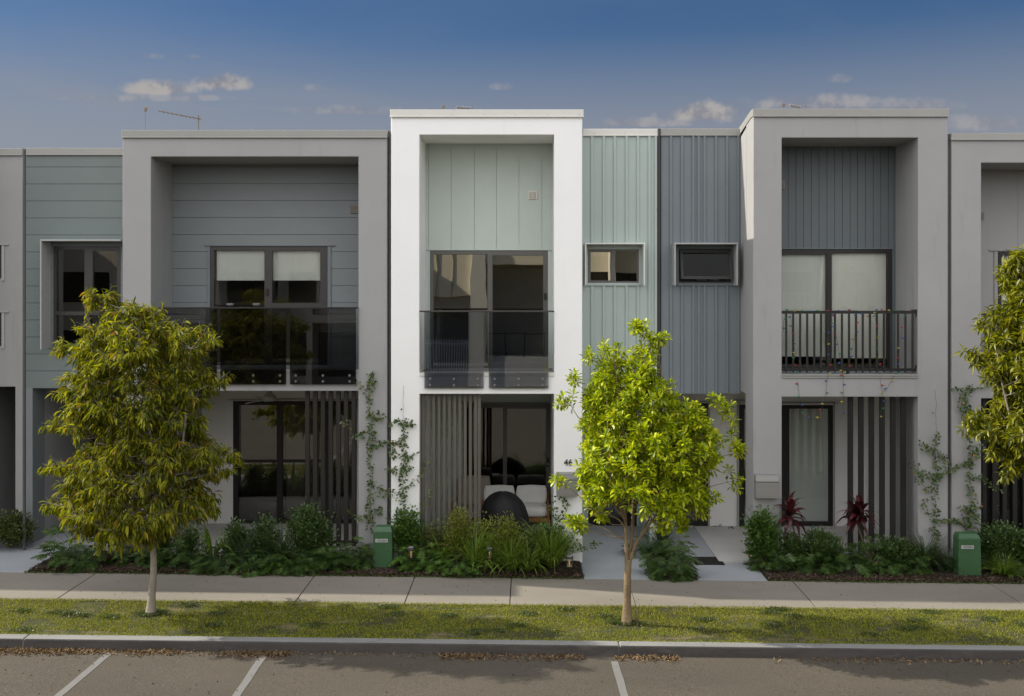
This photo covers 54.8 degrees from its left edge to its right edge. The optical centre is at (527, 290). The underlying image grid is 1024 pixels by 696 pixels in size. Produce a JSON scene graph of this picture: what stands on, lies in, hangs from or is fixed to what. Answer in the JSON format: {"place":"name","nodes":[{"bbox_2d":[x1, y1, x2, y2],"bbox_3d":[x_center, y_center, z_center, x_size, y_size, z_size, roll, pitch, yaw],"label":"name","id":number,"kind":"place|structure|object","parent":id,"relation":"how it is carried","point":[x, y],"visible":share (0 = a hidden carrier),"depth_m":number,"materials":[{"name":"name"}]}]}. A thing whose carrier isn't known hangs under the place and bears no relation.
{"place":"outdoors","nodes":[
{"label":"outdoors","id":0,"kind":"place"},
{"bbox_2d":[0,544,75,572],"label":"entry path","id":1,"kind":"structure","parent":0,"point":[15,558],"depth_m":16.72,"materials":[{"name":"concrete"}]},
{"bbox_2d":[0,508,41,548],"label":"shrub","id":2,"kind":"object","parent":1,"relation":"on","point":[11,531],"visible":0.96,"depth_m":17.14,"materials":[{"name":"green plant"}]},
{"bbox_2d":[481,491,529,552],"bbox_3d":[-0.415,4.101,17.655,0.900,1.019,0.697,0,0,0],"label":"outdoor chair","id":3,"kind":"object","parent":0,"point":[499,502],"visible":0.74,"depth_m":17.43,"materials":[{"name":"black fabric"}]},
{"bbox_2d":[0,650,1023,695],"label":"road","id":4,"kind":"structure","parent":0,"point":[317,674],"depth_m":12.19,"materials":[{"name":"grey asphalt"}]},
{"bbox_2d":[54,651,113,695],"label":"parking line","id":5,"kind":"object","parent":4,"relation":"on","point":[81,676],"visible":1,"depth_m":12.05,"materials":[{"name":"paint"}]},
{"bbox_2d":[232,655,266,695],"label":"parking line","id":6,"kind":"object","parent":4,"relation":"on","point":[248,678],"visible":1,"depth_m":12.08,"materials":[{"name":"paint"}]},
{"bbox_2d":[0,634,1023,660],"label":"kerb","id":7,"kind":"structure","parent":4,"relation":"on","point":[613,648],"depth_m":12.91,"materials":[{"name":"concrete"}]},
{"bbox_2d":[0,631,1023,645],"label":"grass edge","id":8,"kind":"object","parent":7,"relation":"on","point":[343,637],"depth_m":13.07,"materials":[{"name":"green plant"}]},
{"bbox_2d":[0,645,1023,666],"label":"dry leaves","id":9,"kind":"object","parent":4,"relation":"on","point":[255,653],"visible":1,"depth_m":12.82,"materials":[{"name":"brown plant"}]},
{"bbox_2d":[611,661,627,695],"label":"parking line","id":10,"kind":"object","parent":4,"relation":"on","point":[619,679],"visible":1,"depth_m":12.15,"materials":[{"name":"paint"}]},
{"bbox_2d":[0,572,1023,611],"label":"footpath","id":11,"kind":"structure","parent":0,"point":[524,591],"depth_m":15.17,"materials":[{"name":"concrete"}]},
{"bbox_2d":[1,596,1023,611],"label":"grass edge","id":12,"kind":"object","parent":11,"relation":"on","point":[556,605],"depth_m":14.51,"materials":[{"name":"green plant"}]},
{"bbox_2d":[0,598,1023,645],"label":"grass strip","id":13,"kind":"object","parent":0,"point":[33,622],"depth_m":13.70,"materials":[{"name":"green plant"}]},
{"bbox_2d":[36,286,244,614],"bbox_3d":[-5.483,2.252,13.977,2.413,4.663,2.330,0,0,-38],"label":"street tree","id":14,"kind":"object","parent":13,"relation":"on","point":[172,501],"visible":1,"depth_m":13.57,"materials":[{"name":"green plant"}]},
{"bbox_2d":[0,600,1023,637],"bbox_3d":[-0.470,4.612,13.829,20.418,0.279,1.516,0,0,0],"label":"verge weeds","id":15,"kind":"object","parent":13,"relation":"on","point":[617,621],"visible":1,"depth_m":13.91,"materials":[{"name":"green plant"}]},
{"bbox_2d":[549,318,749,625],"bbox_3d":[1.736,2.519,13.817,2.293,4.278,2.173,0,0,39],"label":"street tree","id":16,"kind":"object","parent":13,"relation":"on","point":[666,437],"visible":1,"depth_m":13.50,"materials":[{"name":"green plant"}]},
{"bbox_2d":[952,244,1023,485],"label":"street tree","id":17,"kind":"object","parent":13,"relation":"on","point":[1003,361],"visible":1,"depth_m":13.97,"materials":[{"name":"green plant"}]},
{"bbox_2d":[0,0,1023,148],"label":"sky","id":18,"kind":"structure","parent":0,"point":[74,73],"materials":[{"name":"blue"}]},
{"bbox_2d":[25,553,1023,584],"bbox_3d":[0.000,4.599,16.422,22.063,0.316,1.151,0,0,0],"label":"mulch","id":19,"kind":"object","parent":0,"point":[991,578],"visible":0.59,"depth_m":16.01,"materials":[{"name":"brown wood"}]},
{"bbox_2d":[31,525,110,573],"bbox_3d":[-7.503,4.311,16.299,1.358,0.771,1.245,0,0,0],"label":"philodendron","id":20,"kind":"object","parent":19,"relation":"on","point":[76,560],"visible":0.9,"depth_m":16.15,"materials":[{"name":"green plant"}]},
{"bbox_2d":[105,543,164,565],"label":"philodendron","id":21,"kind":"object","parent":19,"relation":"on","point":[123,561],"visible":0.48,"depth_m":16.24,"materials":[{"name":"green plant"}]},
{"bbox_2d":[129,536,190,569],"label":"philodendron","id":22,"kind":"object","parent":19,"relation":"on","point":[178,541],"visible":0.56,"depth_m":16.24,"materials":[{"name":"green plant"}]},
{"bbox_2d":[167,521,205,556],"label":"shrub","id":23,"kind":"object","parent":19,"relation":"on","point":[191,541],"visible":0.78,"depth_m":16.52,"materials":[{"name":"green plant"}]},
{"bbox_2d":[157,540,217,574],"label":"philodendron","id":24,"kind":"object","parent":19,"relation":"on","point":[184,558],"visible":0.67,"depth_m":16.19,"materials":[{"name":"green plant"}]},
{"bbox_2d":[175,525,241,556],"bbox_3d":[-5.290,4.198,16.640,1.314,0.704,1.325,0,0,0],"label":"cordyline","id":25,"kind":"object","parent":19,"relation":"on","point":[208,539],"visible":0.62,"depth_m":16.52,"materials":[{"name":"green plant"}]},
{"bbox_2d":[188,551,242,575],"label":"philodendron","id":26,"kind":"object","parent":19,"relation":"on","point":[217,565],"visible":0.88,"depth_m":15.95,"materials":[{"name":"green plant"}]},
{"bbox_2d":[209,516,253,560],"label":"shrub","id":27,"kind":"object","parent":19,"relation":"on","point":[231,529],"visible":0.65,"depth_m":16.46,"materials":[{"name":"green plant"}]},
{"bbox_2d":[202,520,284,573],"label":"tussock grass","id":28,"kind":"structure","parent":19,"relation":"on","point":[242,551],"depth_m":16.30,"materials":[{"name":"green plant"}]},
{"bbox_2d":[226,547,274,577],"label":"philodendron","id":29,"kind":"object","parent":19,"relation":"on","point":[245,566],"visible":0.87,"depth_m":15.94,"materials":[{"name":"green plant"}]},
{"bbox_2d":[234,512,286,558],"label":"shrub","id":30,"kind":"object","parent":19,"relation":"on","point":[263,531],"visible":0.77,"depth_m":16.57,"materials":[{"name":"green plant"}]},
{"bbox_2d":[244,547,302,575],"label":"philodendron","id":31,"kind":"object","parent":19,"relation":"on","point":[278,563],"visible":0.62,"depth_m":16.02,"materials":[{"name":"green plant"}]},
{"bbox_2d":[240,520,318,566],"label":"tussock grass","id":32,"kind":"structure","parent":19,"relation":"on","point":[284,546],"depth_m":16.33,"materials":[{"name":"green plant"}]},
{"bbox_2d":[260,544,322,576],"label":"philodendron","id":33,"kind":"object","parent":19,"relation":"on","point":[299,571],"visible":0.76,"depth_m":15.92,"materials":[{"name":"green plant"}]},
{"bbox_2d":[277,496,338,557],"bbox_3d":[-3.666,4.015,16.613,1.048,1.124,1.104,0,0,0],"label":"shrub","id":34,"kind":"object","parent":19,"relation":"on","point":[306,529],"visible":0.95,"depth_m":16.46,"materials":[{"name":"green plant"}]},
{"bbox_2d":[276,541,343,576],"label":"philodendron","id":35,"kind":"object","parent":19,"relation":"on","point":[316,562],"visible":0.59,"depth_m":16.08,"materials":[{"name":"green plant"}]},
{"bbox_2d":[304,536,372,574],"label":"philodendron","id":36,"kind":"object","parent":19,"relation":"on","point":[329,556],"visible":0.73,"depth_m":16.10,"materials":[{"name":"green plant"}]},
{"bbox_2d":[331,543,374,570],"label":"philodendron","id":37,"kind":"object","parent":19,"relation":"on","point":[367,566],"visible":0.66,"depth_m":16.18,"materials":[{"name":"green plant"}]},
{"bbox_2d":[372,525,393,566],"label":"electrical pillar","id":38,"kind":"structure","parent":19,"relation":"on","point":[383,543],"depth_m":16.26,"materials":[{"name":"green metal"}]},
{"bbox_2d":[386,504,432,559],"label":"shrub","id":39,"kind":"object","parent":19,"relation":"on","point":[403,522],"visible":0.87,"depth_m":16.53,"materials":[{"name":"green plant"}]},
{"bbox_2d":[388,536,457,577],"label":"philodendron","id":40,"kind":"object","parent":19,"relation":"on","point":[418,560],"visible":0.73,"depth_m":16.11,"materials":[{"name":"green plant"}]},
{"bbox_2d":[411,521,448,558],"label":"shrub","id":41,"kind":"object","parent":19,"relation":"on","point":[438,533],"visible":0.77,"depth_m":16.48,"materials":[{"name":"green plant"}]},
{"bbox_2d":[406,524,475,563],"bbox_3d":[-1.458,4.228,16.475,1.415,0.733,1.299,0,0,0],"label":"cordyline","id":42,"kind":"object","parent":19,"relation":"on","point":[443,551],"visible":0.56,"depth_m":16.37,"materials":[{"name":"green plant"}]},
{"bbox_2d":[434,503,482,561],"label":"shrub","id":43,"kind":"object","parent":19,"relation":"on","point":[460,520],"visible":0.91,"depth_m":16.48,"materials":[{"name":"green plant"}]},
{"bbox_2d":[435,549,483,577],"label":"philodendron","id":44,"kind":"object","parent":19,"relation":"on","point":[458,568],"visible":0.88,"depth_m":15.92,"materials":[{"name":"green plant"}]},
{"bbox_2d":[423,517,526,572],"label":"tussock grass","id":45,"kind":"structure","parent":19,"relation":"on","point":[479,552],"depth_m":16.19,"materials":[{"name":"green plant"}]},
{"bbox_2d":[465,511,494,553],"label":"shrub","id":46,"kind":"object","parent":19,"relation":"on","point":[477,526],"visible":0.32,"depth_m":16.59,"materials":[{"name":"green plant"}]},
{"bbox_2d":[457,537,521,572],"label":"tussock grass","id":47,"kind":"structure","parent":19,"relation":"on","point":[491,560],"depth_m":16.29,"materials":[{"name":"green plant"}]},
{"bbox_2d":[475,510,527,562],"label":"shrub","id":48,"kind":"object","parent":19,"relation":"on","point":[510,528],"visible":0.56,"depth_m":16.44,"materials":[{"name":"green plant"}]},
{"bbox_2d":[472,527,556,577],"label":"tussock grass","id":49,"kind":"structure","parent":19,"relation":"on","point":[514,557],"depth_m":16.07,"materials":[{"name":"green plant"}]},
{"bbox_2d":[496,534,564,573],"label":"tussock grass","id":50,"kind":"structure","parent":19,"relation":"on","point":[526,566],"depth_m":16.11,"materials":[{"name":"green plant"}]},
{"bbox_2d":[515,524,549,558],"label":"shrub","id":51,"kind":"object","parent":19,"relation":"on","point":[528,534],"visible":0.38,"depth_m":16.51,"materials":[{"name":"green plant"}]},
{"bbox_2d":[531,520,572,561],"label":"shrub","id":52,"kind":"object","parent":19,"relation":"on","point":[551,529],"visible":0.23,"depth_m":16.55,"materials":[{"name":"green plant"}]},
{"bbox_2d":[507,512,602,568],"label":"tussock grass","id":53,"kind":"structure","parent":19,"relation":"on","point":[560,553],"depth_m":16.23,"materials":[{"name":"green plant"}]},
{"bbox_2d":[620,531,672,560],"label":"philodendron","id":54,"kind":"object","parent":19,"relation":"on","point":[646,549],"visible":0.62,"depth_m":17.22,"materials":[{"name":"green plant"}]},
{"bbox_2d":[634,545,703,582],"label":"philodendron","id":55,"kind":"object","parent":19,"relation":"on","point":[674,570],"visible":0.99,"depth_m":15.94,"materials":[{"name":"green plant"}]},
{"bbox_2d":[654,535,694,562],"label":"philodendron","id":56,"kind":"object","parent":19,"relation":"on","point":[666,550],"visible":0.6,"depth_m":17.00,"materials":[{"name":"green plant"}]},
{"bbox_2d":[740,504,787,562],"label":"shrub","id":57,"kind":"object","parent":19,"relation":"on","point":[762,534],"visible":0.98,"depth_m":16.51,"materials":[{"name":"green plant"}]},
{"bbox_2d":[741,548,797,575],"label":"philodendron","id":58,"kind":"object","parent":19,"relation":"on","point":[777,562],"visible":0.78,"depth_m":16.34,"materials":[{"name":"green plant"}]},
{"bbox_2d":[770,490,806,557],"bbox_3d":[4.395,4.056,16.716,0.833,1.223,0.775,0,0,0],"label":"cordyline","id":59,"kind":"object","parent":19,"relation":"on","point":[790,502],"visible":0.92,"depth_m":16.68,"materials":[{"name":"red plant"}]},
{"bbox_2d":[777,528,811,566],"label":"shrub","id":60,"kind":"object","parent":19,"relation":"on","point":[790,543],"visible":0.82,"depth_m":16.54,"materials":[{"name":"green plant"}]},
{"bbox_2d":[779,535,850,574],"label":"philodendron","id":61,"kind":"object","parent":19,"relation":"on","point":[806,568],"visible":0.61,"depth_m":16.29,"materials":[{"name":"green plant"}]},
{"bbox_2d":[800,524,849,567],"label":"shrub","id":62,"kind":"object","parent":19,"relation":"on","point":[821,535],"visible":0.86,"depth_m":16.51,"materials":[{"name":"green plant"}]},
{"bbox_2d":[805,534,887,577],"bbox_3d":[5.348,4.510,16.630,1.423,0.737,1.263,0,0,0],"label":"philodendron","id":63,"kind":"object","parent":19,"relation":"on","point":[863,569],"visible":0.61,"depth_m":16.34,"materials":[{"name":"green plant"}]},
{"bbox_2d":[834,493,881,560],"bbox_3d":[5.485,4.029,16.549,0.745,1.308,0.788,0,0,-25],"label":"cordyline","id":64,"kind":"object","parent":19,"relation":"on","point":[856,516],"visible":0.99,"depth_m":16.46,"materials":[{"name":"red plant"}]},
{"bbox_2d":[847,533,910,575],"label":"philodendron","id":65,"kind":"object","parent":19,"relation":"on","point":[879,568],"visible":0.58,"depth_m":16.27,"materials":[{"name":"green plant"}]},
{"bbox_2d":[870,534,920,569],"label":"shrub","id":66,"kind":"object","parent":19,"relation":"on","point":[889,544],"visible":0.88,"depth_m":16.45,"materials":[{"name":"green plant"}]},
{"bbox_2d":[882,546,934,574],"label":"philodendron","id":67,"kind":"object","parent":19,"relation":"on","point":[926,570],"visible":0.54,"depth_m":16.27,"materials":[{"name":"green plant"}]},
{"bbox_2d":[898,529,957,572],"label":"tussock grass","id":68,"kind":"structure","parent":19,"relation":"on","point":[922,552],"depth_m":16.47,"materials":[{"name":"green plant"}]},
{"bbox_2d":[933,546,972,574],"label":"tussock grass","id":69,"kind":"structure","parent":19,"relation":"on","point":[951,568],"depth_m":16.42,"materials":[{"name":"green plant"}]},
{"bbox_2d":[952,531,981,575],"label":"electrical pillar","id":70,"kind":"structure","parent":19,"relation":"on","point":[966,549],"depth_m":16.21,"materials":[{"name":"green paint"}]},
{"bbox_2d":[973,513,1023,569],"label":"shrub","id":71,"kind":"object","parent":19,"relation":"on","point":[1000,538],"visible":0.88,"depth_m":16.45,"materials":[{"name":"green plant"}]},
{"bbox_2d":[979,548,1023,577],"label":"tussock grass","id":72,"kind":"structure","parent":19,"relation":"on","point":[1003,568],"depth_m":16.18,"materials":[{"name":"green plant"}]},
{"bbox_2d":[982,551,1023,576],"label":"philodendron","id":73,"kind":"object","parent":19,"relation":"on","point":[1021,571],"visible":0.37,"depth_m":16.25,"materials":[{"name":"green plant"}]},
{"bbox_2d":[1006,528,1023,565],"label":"shrub","id":74,"kind":"object","parent":19,"relation":"on","point":[1021,548],"visible":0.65,"depth_m":16.44,"materials":[{"name":"green plant"}]},
{"bbox_2d":[390,110,660,561],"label":"terrace house","id":75,"kind":"structure","parent":0,"point":[525,258],"depth_m":17.83,"materials":[{"name":"white paint"}]},
{"bbox_2d":[377,386,435,534],"bbox_3d":[-2.063,2.910,16.729,1.017,2.576,0.142,0,0,0],"label":"climbing vine","id":76,"kind":"object","parent":75,"relation":"attached to","point":[405,455],"visible":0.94,"depth_m":16.75,"materials":[{"name":"green plant"}]},
{"bbox_2d":[451,475,490,526],"bbox_3d":[-1.044,4.093,18.780,0.780,1.035,0.800,0,0,0],"label":"lounge chair","id":77,"kind":"object","parent":75,"relation":"on","point":[485,480],"visible":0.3,"depth_m":18.95,"materials":[{"name":"grey wood"}]},
{"bbox_2d":[430,251,547,367],"bbox_3d":[-0.706,0.362,17.855,2.136,2.160,0.110,0,0,0],"label":"sliding door","id":78,"kind":"structure","parent":75,"relation":"in","point":[490,254],"depth_m":17.83,"materials":[{"name":"black glass"}]},
{"bbox_2d":[463,404,550,524],"bbox_3d":[-0.415,3.445,19.443,1.743,2.416,0.114,0,0,0],"label":"sliding door","id":79,"kind":"structure","parent":75,"relation":"in","point":[505,406],"depth_m":19.42,"materials":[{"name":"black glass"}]},
{"bbox_2d":[481,485,549,530],"bbox_3d":[-0.243,4.174,18.710,1.299,0.873,0.720,0,0,0],"label":"outdoor sofa","id":80,"kind":"object","parent":75,"relation":"on","point":[534,499],"visible":0.49,"depth_m":18.84,"materials":[{"name":"white fabric"}]},
{"bbox_2d":[556,472,577,496],"bbox_3d":[0.660,3.289,16.731,0.356,0.397,0.134,0,0,0],"label":"letterbox","id":81,"kind":"object","parent":75,"relation":"attached to","point":[567,492],"visible":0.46,"depth_m":16.67,"materials":[{"name":"metal"}]},
{"bbox_2d":[548,495,602,554],"bbox_3d":[0.808,3.977,16.735,0.926,1.065,0.121,0,0,0],"label":"climbing vine","id":82,"kind":"object","parent":75,"relation":"attached to","point":[556,508],"visible":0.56,"depth_m":16.74,"materials":[{"name":"green plant"}]},
{"bbox_2d":[588,404,636,525],"bbox_3d":[1.666,3.444,19.469,0.956,2.433,0.082,0,0,0],"label":"front door","id":83,"kind":"structure","parent":75,"relation":"in","point":[613,520],"depth_m":19.43,"materials":[{"name":"white glass"}]},
{"bbox_2d":[588,249,638,282],"bbox_3d":[1.546,-0.439,17.879,0.921,0.608,0.082,0,0,0],"label":"window","id":84,"kind":"structure","parent":75,"relation":"in","point":[612,251],"depth_m":17.84,"materials":[{"name":"white glass"}]},
{"bbox_2d":[582,525,706,545],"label":"porch slab","id":85,"kind":"structure","parent":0,"point":[695,538],"depth_m":18.62,"materials":[{"name":"concrete"}]},
{"bbox_2d":[634,525,682,548],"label":"tussock grass","id":86,"kind":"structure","parent":0,"point":[658,536],"depth_m":17.77,"materials":[{"name":"green plant"}]},
{"bbox_2d":[581,545,766,580],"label":"entry path","id":87,"kind":"structure","parent":0,"point":[604,562],"depth_m":16.54,"materials":[{"name":"concrete"}]},
{"bbox_2d":[693,557,724,564],"bbox_3d":[3.090,4.649,16.971,0.499,0.017,0.484,0,0,0],"label":"doormat","id":88,"kind":"object","parent":87,"relation":"on","point":[710,560],"visible":0.79,"depth_m":16.89,"materials":[{"name":"black rubber"}]},
{"bbox_3d":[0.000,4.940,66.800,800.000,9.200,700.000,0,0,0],"label":"ground","id":89,"kind":"structure","parent":0,"visible":0},
{"bbox_2d":[0,149,25,549],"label":"terrace house","id":90,"kind":"structure","parent":89,"relation":"on","point":[12,329],"depth_m":17.60,"materials":[{"name":"grey paint"}]},
{"bbox_2d":[25,130,390,576],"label":"terrace house","id":91,"kind":"structure","parent":89,"relation":"on","point":[266,254],"depth_m":17.60,"materials":[{"name":"grey paint"}]},
{"bbox_2d":[27,524,115,550],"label":"porch slab","id":92,"kind":"structure","parent":91,"relation":"attached to","point":[59,536],"depth_m":17.88,"materials":[{"name":"concrete"}]},
{"bbox_2d":[54,246,120,346],"bbox_3d":[-7.877,0.114,17.649,1.200,1.810,0.082,0,0,0],"label":"window","id":93,"kind":"structure","parent":91,"relation":"in","point":[89,251],"depth_m":17.61,"materials":[{"name":"brown metal"}]},
{"bbox_2d":[210,246,327,364],"bbox_3d":[-4.687,0.289,17.875,2.122,2.179,0.150,0,0,0],"label":"sliding door","id":94,"kind":"structure","parent":91,"relation":"in","point":[268,264],"depth_m":17.94,"materials":[{"name":"brown metal"}]},
{"bbox_2d":[246,391,303,403],"bbox_3d":[-4.609,1.871,17.966,1.020,0.309,1.101,0,0,0],"label":"ceiling fan","id":95,"kind":"object","parent":91,"relation":"hanging from","point":[269,396],"visible":0.81,"depth_m":17.95},
{"bbox_2d":[233,401,356,522],"bbox_3d":[-4.590,3.390,19.464,2.437,2.421,0.251,0,0,0],"label":"sliding door","id":96,"kind":"structure","parent":91,"relation":"in","point":[263,424],"depth_m":19.52,"materials":[{"name":"black glass"}]},
{"bbox_2d":[339,370,400,533],"bbox_3d":[-2.664,2.746,16.729,1.072,2.781,0.127,0,0,0],"label":"climbing vine","id":97,"kind":"object","parent":91,"relation":"attached to","point":[372,446],"visible":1,"depth_m":16.73,"materials":[{"name":"green plant"}]},
{"bbox_2d":[661,109,949,579],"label":"terrace house","id":98,"kind":"structure","parent":89,"relation":"on","point":[768,216],"depth_m":17.80,"materials":[{"name":"grey paint"}]},
{"bbox_2d":[675,403,707,525],"bbox_3d":[3.216,3.432,19.459,0.656,2.421,0.082,0,0,0],"label":"front door","id":99,"kind":"structure","parent":98,"relation":"in","point":[697,522],"depth_m":19.42,"materials":[{"name":"white glass"}]},
{"bbox_2d":[679,249,731,281],"bbox_3d":[3.203,-0.449,17.788,0.946,0.608,0.276,0,0,0],"label":"awning window","id":100,"kind":"structure","parent":98,"relation":"in","point":[693,263],"depth_m":17.74,"materials":[{"name":"black glass"}]},
{"bbox_2d":[739,405,745,526],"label":"side door","id":101,"kind":"structure","parent":98,"relation":"in","point":[741,407],"depth_m":19.36,"materials":[{"name":"black glass"}]},
{"bbox_2d":[754,474,778,498],"bbox_3d":[4.046,3.322,16.731,0.396,0.393,0.134,0,0,0],"label":"letterbox","id":102,"kind":"object","parent":98,"relation":"attached to","point":[766,486],"visible":1,"depth_m":16.67,"materials":[{"name":"metal"}]},
{"bbox_2d":[782,405,832,525],"bbox_3d":[5.467,3.476,19.459,1.082,2.437,0.082,0,0,0],"label":"glazed door","id":103,"kind":"structure","parent":98,"relation":"in","point":[807,443],"depth_m":19.48,"materials":[{"name":"glass"}]},
{"bbox_2d":[782,249,891,367],"bbox_3d":[5.511,0.354,17.884,2.150,2.203,0.112,0,0,0],"label":"sliding door","id":104,"kind":"structure","parent":98,"relation":"in","point":[812,279],"depth_m":17.93,"materials":[{"name":"glass"}]},
{"bbox_2d":[908,397,961,559],"bbox_3d":[6.913,3.234,16.723,0.904,3.106,0.138,0,0,0],"label":"climbing vine","id":105,"kind":"object","parent":98,"relation":"attached to","point":[926,446],"visible":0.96,"depth_m":16.75,"materials":[{"name":"green plant"}]},
{"bbox_2d":[950,133,1023,563],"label":"terrace house","id":106,"kind":"structure","parent":89,"relation":"on","point":[986,199],"depth_m":16.80,"materials":[{"name":"grey paint"}]},
{"bbox_2d":[945,384,1005,531],"bbox_3d":[7.593,2.923,16.731,1.043,3.017,0.132,0,0,0],"label":"climbing vine","id":107,"kind":"object","parent":106,"relation":"attached to","point":[974,506],"visible":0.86,"depth_m":16.75,"materials":[{"name":"green plant"}]},
{"bbox_2d":[987,406,1019,528],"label":"sliding door","id":108,"kind":"structure","parent":106,"relation":"in","point":[1018,489],"depth_m":19.38,"materials":[{"name":"black glass"}]},
{"bbox_2d":[998,252,1023,307],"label":"sliding door","id":109,"kind":"structure","parent":106,"relation":"in","point":[1000,254],"depth_m":17.83,"materials":[{"name":"grey glass"}]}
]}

